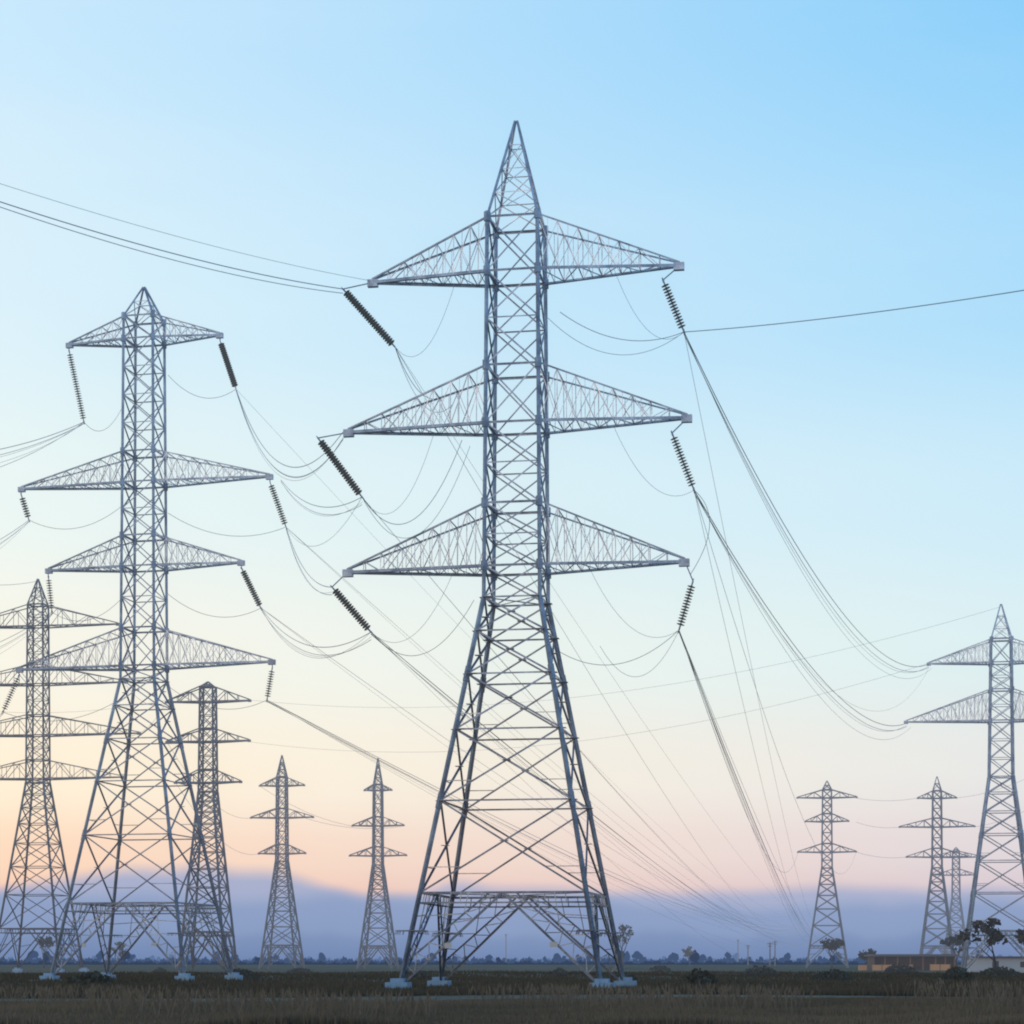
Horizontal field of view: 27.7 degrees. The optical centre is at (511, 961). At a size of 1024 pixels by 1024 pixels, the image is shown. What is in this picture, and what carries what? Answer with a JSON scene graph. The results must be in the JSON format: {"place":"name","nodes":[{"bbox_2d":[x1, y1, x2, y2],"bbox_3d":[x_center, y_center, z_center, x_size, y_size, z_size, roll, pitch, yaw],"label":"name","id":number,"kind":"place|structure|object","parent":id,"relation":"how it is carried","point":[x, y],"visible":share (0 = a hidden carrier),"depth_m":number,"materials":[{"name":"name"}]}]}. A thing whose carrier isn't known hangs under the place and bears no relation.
{"place":"outdoors","nodes":[
{"label":"outdoors","id":0,"kind":"place"},
{"bbox_2d":[35,936,55,967],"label":"tree","id":1,"kind":"object","parent":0,"point":[48,940],"visible":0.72,"depth_m":599.18,"materials":[{"name":"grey plant"}]},
{"bbox_2d":[111,941,127,965],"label":"tree","id":2,"kind":"object","parent":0,"point":[119,943],"visible":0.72,"depth_m":800.04,"materials":[{"name":"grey plant"}]},
{"bbox_2d":[0,965,1023,1002],"bbox_3d":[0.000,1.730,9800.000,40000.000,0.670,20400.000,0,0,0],"label":"ground","id":3,"kind":"structure","parent":0,"point":[326,968],"depth_m":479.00,"materials":[{"name":"plant"}]},
{"bbox_2d":[0,579,140,972],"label":"pylon","id":4,"kind":"object","parent":3,"relation":"on","point":[27,685],"visible":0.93,"depth_m":329.39,"materials":[{"name":"metal"}]},
{"bbox_2d":[67,971,113,984],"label":"shrub","id":5,"kind":"object","parent":3,"relation":"on","point":[95,976],"visible":0.88,"depth_m":149.28,"materials":[{"name":"green plant"}]},
{"bbox_2d":[16,287,275,979],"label":"pylon","id":6,"kind":"object","parent":3,"relation":"on","point":[121,665],"visible":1,"depth_m":175.63,"materials":[{"name":"metal"}]},
{"bbox_2d":[152,967,167,972],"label":"shrub","id":7,"kind":"object","parent":3,"relation":"on","point":[159,969],"visible":0.67,"depth_m":329.62,"materials":[{"name":"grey plant"}]},
{"bbox_2d":[165,681,251,971],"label":"pylon","id":8,"kind":"object","parent":3,"relation":"on","point":[214,701],"visible":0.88,"depth_m":379.51,"materials":[{"name":"grey metal"}]},
{"bbox_2d":[220,968,260,979],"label":"shrub","id":9,"kind":"object","parent":3,"relation":"on","point":[245,973],"visible":0.47,"depth_m":199.53,"materials":[{"name":"green plant"}]},
{"bbox_2d":[250,755,313,968],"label":"pylon","id":10,"kind":"object","parent":3,"relation":"on","point":[276,817],"visible":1,"depth_m":519.15,"materials":[{"name":"grey metal"}]},
{"bbox_2d":[287,967,312,973],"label":"shrub","id":11,"kind":"object","parent":3,"relation":"on","point":[297,970],"visible":0.66,"depth_m":299.33,"materials":[{"name":"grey plant"}]},
{"bbox_2d":[31,978,584,989],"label":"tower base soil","id":12,"kind":"structure","parent":3,"relation":"on","point":[194,980],"depth_m":169.48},
{"bbox_2d":[349,758,406,968],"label":"pylon","id":13,"kind":"object","parent":3,"relation":"on","point":[383,879],"visible":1,"depth_m":539.21,"materials":[{"name":"grey metal"}]},
{"bbox_2d":[407,970,431,978],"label":"shrub","id":14,"kind":"object","parent":3,"relation":"on","point":[421,974],"visible":0.63,"depth_m":209.48,"materials":[{"name":"green plant"}]},
{"bbox_2d":[0,950,982,964],"bbox_3d":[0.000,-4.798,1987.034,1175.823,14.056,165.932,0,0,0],"label":"treeline","id":15,"kind":"object","parent":3,"relation":"on","point":[672,957],"visible":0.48,"depth_m":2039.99,"materials":[{"name":"plant"}]},
{"bbox_2d":[7,953,1010,962],"bbox_3d":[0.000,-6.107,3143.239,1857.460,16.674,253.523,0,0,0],"label":"treeline","id":16,"kind":"object","parent":3,"relation":"on","point":[734,956],"visible":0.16,"depth_m":3200.06,"materials":[{"name":"plant"}]},
{"bbox_2d":[0,995,1023,1023],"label":"path","id":17,"kind":"structure","parent":3,"relation":"on","point":[878,1010],"depth_m":57.19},
{"bbox_2d":[0,979,1023,1019],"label":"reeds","id":18,"kind":"object","parent":3,"relation":"on","point":[127,994],"visible":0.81,"depth_m":64.65,"materials":[{"name":"brown plant"}]},
{"bbox_2d":[342,120,691,987],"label":"pylon","id":19,"kind":"object","parent":3,"relation":"on","point":[542,560],"visible":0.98,"depth_m":119.54,"materials":[{"name":"metal"}]},
{"bbox_2d":[2,270,695,712],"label":"insulator fittings","id":20,"kind":"object","parent":19,"relation":"attached to","point":[362,496],"visible":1,"depth_m":121.56,"materials":[{"name":"metal"}]},
{"bbox_2d":[2,284,694,709],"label":"insulator strings","id":21,"kind":"object","parent":20,"relation":"on","point":[390,340],"visible":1,"depth_m":121.43,"materials":[{"name":"black glass"}]},
{"bbox_2d":[0,183,1023,961],"bbox_3d":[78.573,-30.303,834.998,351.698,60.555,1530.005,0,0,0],"label":"conductors","id":22,"kind":"object","parent":21,"relation":"hanging from","point":[544,599],"visible":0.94,"depth_m":166.28,"materials":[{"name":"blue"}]},
{"bbox_2d":[551,967,567,975],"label":"shrub","id":23,"kind":"object","parent":3,"relation":"on","point":[558,971],"visible":0.96,"depth_m":259.60,"materials":[{"name":"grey plant"}]},
{"bbox_2d":[603,971,636,979],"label":"shrub","id":24,"kind":"object","parent":3,"relation":"on","point":[617,975],"visible":0.38,"depth_m":189.55,"materials":[{"name":"green plant"}]},
{"bbox_2d":[650,965,670,970],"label":"shrub","id":25,"kind":"object","parent":3,"relation":"on","point":[659,968],"visible":0.94,"depth_m":329.43,"materials":[{"name":"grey plant"}]},
{"bbox_2d":[681,946,694,965],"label":"tree","id":26,"kind":"object","parent":3,"relation":"on","point":[687,952],"visible":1,"depth_m":900.16,"materials":[{"name":"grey plant"}]},
{"bbox_2d":[682,968,717,984],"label":"shrub","id":27,"kind":"object","parent":3,"relation":"on","point":[705,977],"visible":0.87,"depth_m":149.45,"materials":[{"name":"green plant"}]},
{"bbox_2d":[743,965,777,976],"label":"shrub","id":28,"kind":"object","parent":3,"relation":"on","point":[763,970],"visible":0.96,"depth_m":239.27,"materials":[{"name":"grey plant"}]},
{"bbox_2d":[796,781,857,967],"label":"pylon","id":29,"kind":"object","parent":3,"relation":"on","point":[831,843],"visible":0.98,"depth_m":609.59,"materials":[{"name":"grey metal"}]},
{"bbox_2d":[811,969,852,980],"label":"shrub","id":30,"kind":"object","parent":3,"relation":"on","point":[834,974],"visible":0.81,"depth_m":174.36,"materials":[{"name":"green plant"}]},
{"bbox_2d":[884,963,915,973],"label":"shrub","id":31,"kind":"object","parent":3,"relation":"on","point":[900,968],"visible":0.98,"depth_m":279.14,"materials":[{"name":"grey plant"}]},
{"bbox_2d":[858,954,960,969],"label":"shed","id":32,"kind":"structure","parent":3,"relation":"on","point":[918,961],"depth_m":431.75,"materials":[{"name":"brown"}]},
{"bbox_2d":[898,776,975,953],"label":"pylon","id":33,"kind":"object","parent":3,"relation":"on","point":[941,826],"visible":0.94,"depth_m":598.74,"materials":[{"name":"grey metal"}]},
{"bbox_2d":[941,966,975,981],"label":"shrub","id":34,"kind":"object","parent":3,"relation":"on","point":[954,973],"visible":0.77,"depth_m":159.46,"materials":[{"name":"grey plant"}]},
{"bbox_2d":[904,604,1023,971],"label":"pylon","id":35,"kind":"object","parent":3,"relation":"on","point":[1012,720],"visible":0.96,"depth_m":285.39,"materials":[{"name":"metal"}]},
{"bbox_2d":[957,918,1007,966],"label":"tree","id":36,"kind":"object","parent":3,"relation":"on","point":[994,934],"visible":1,"depth_m":260.47,"materials":[{"name":"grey plant"}]},
{"bbox_2d":[959,956,1023,972],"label":"farm building","id":37,"kind":"structure","parent":3,"relation":"on","point":[982,963],"depth_m":327.00,"materials":[{"name":"grey"}]},
{"bbox_2d":[979,966,1018,976],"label":"shrub","id":38,"kind":"object","parent":3,"relation":"on","point":[996,971],"visible":0.86,"depth_m":214.29,"materials":[{"name":"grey plant"}]},
{"bbox_2d":[1014,928,1023,943],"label":"tree","id":39,"kind":"object","parent":3,"relation":"on","point":[1020,935],"visible":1,"depth_m":274.22,"materials":[{"name":"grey plant"}]},
{"bbox_2d":[0,892,1023,938],"bbox_3d":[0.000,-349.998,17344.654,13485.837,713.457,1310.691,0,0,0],"label":"mountains","id":40,"kind":"structure","parent":0,"point":[338,913],"depth_m":17871.44,"materials":[{"name":"blue"}]},
{"bbox_2d":[0,929,1023,961],"bbox_3d":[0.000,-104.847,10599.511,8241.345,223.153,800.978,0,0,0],"label":"mountains","id":41,"kind":"structure","parent":0,"point":[654,945],"depth_m":10932.26,"materials":[{"name":"blue"}]},
{"bbox_2d":[0,867,1023,909],"bbox_3d":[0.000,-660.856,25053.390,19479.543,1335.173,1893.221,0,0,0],"label":"mountains","id":42,"kind":"structure","parent":0,"point":[249,886],"depth_m":25761.00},
{"bbox_2d":[0,0,1023,896],"label":"sky","id":43,"kind":"structure","parent":0,"point":[800,160],"materials":[{"name":"blue"}]},
{"bbox_2d":[612,923,633,966],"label":"tree","id":44,"kind":"object","parent":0,"point":[623,928],"visible":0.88,"depth_m":699.99,"materials":[{"name":"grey plant"}]},
{"bbox_2d":[504,934,775,966],"bbox_3d":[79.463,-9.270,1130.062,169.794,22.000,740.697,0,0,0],"label":"utility poles","id":45,"kind":"object","parent":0,"point":[769,943],"visible":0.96,"depth_m":899.85,"materials":[{"name":"grey wood"}]},
{"bbox_2d":[820,937,844,967],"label":"tree","id":46,"kind":"object","parent":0,"point":[830,945],"visible":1,"depth_m":560.47,"materials":[{"name":"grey plant"}]},
{"bbox_2d":[858,948,876,964],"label":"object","id":47,"kind":"object","parent":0,"point":[862,954],"visible":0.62,"depth_m":479.20,"materials":[{"name":"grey plant"}]},
{"bbox_2d":[939,933,970,965],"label":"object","id":48,"kind":"object","parent":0,"point":[949,941],"visible":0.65,"depth_m":469.91,"materials":[{"name":"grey plant"}]},
{"bbox_2d":[933,847,983,958],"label":"pylon","id":49,"kind":"object","parent":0,"point":[959,896],"visible":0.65,"depth_m":818.57,"materials":[{"name":"grey metal"}]}
]}

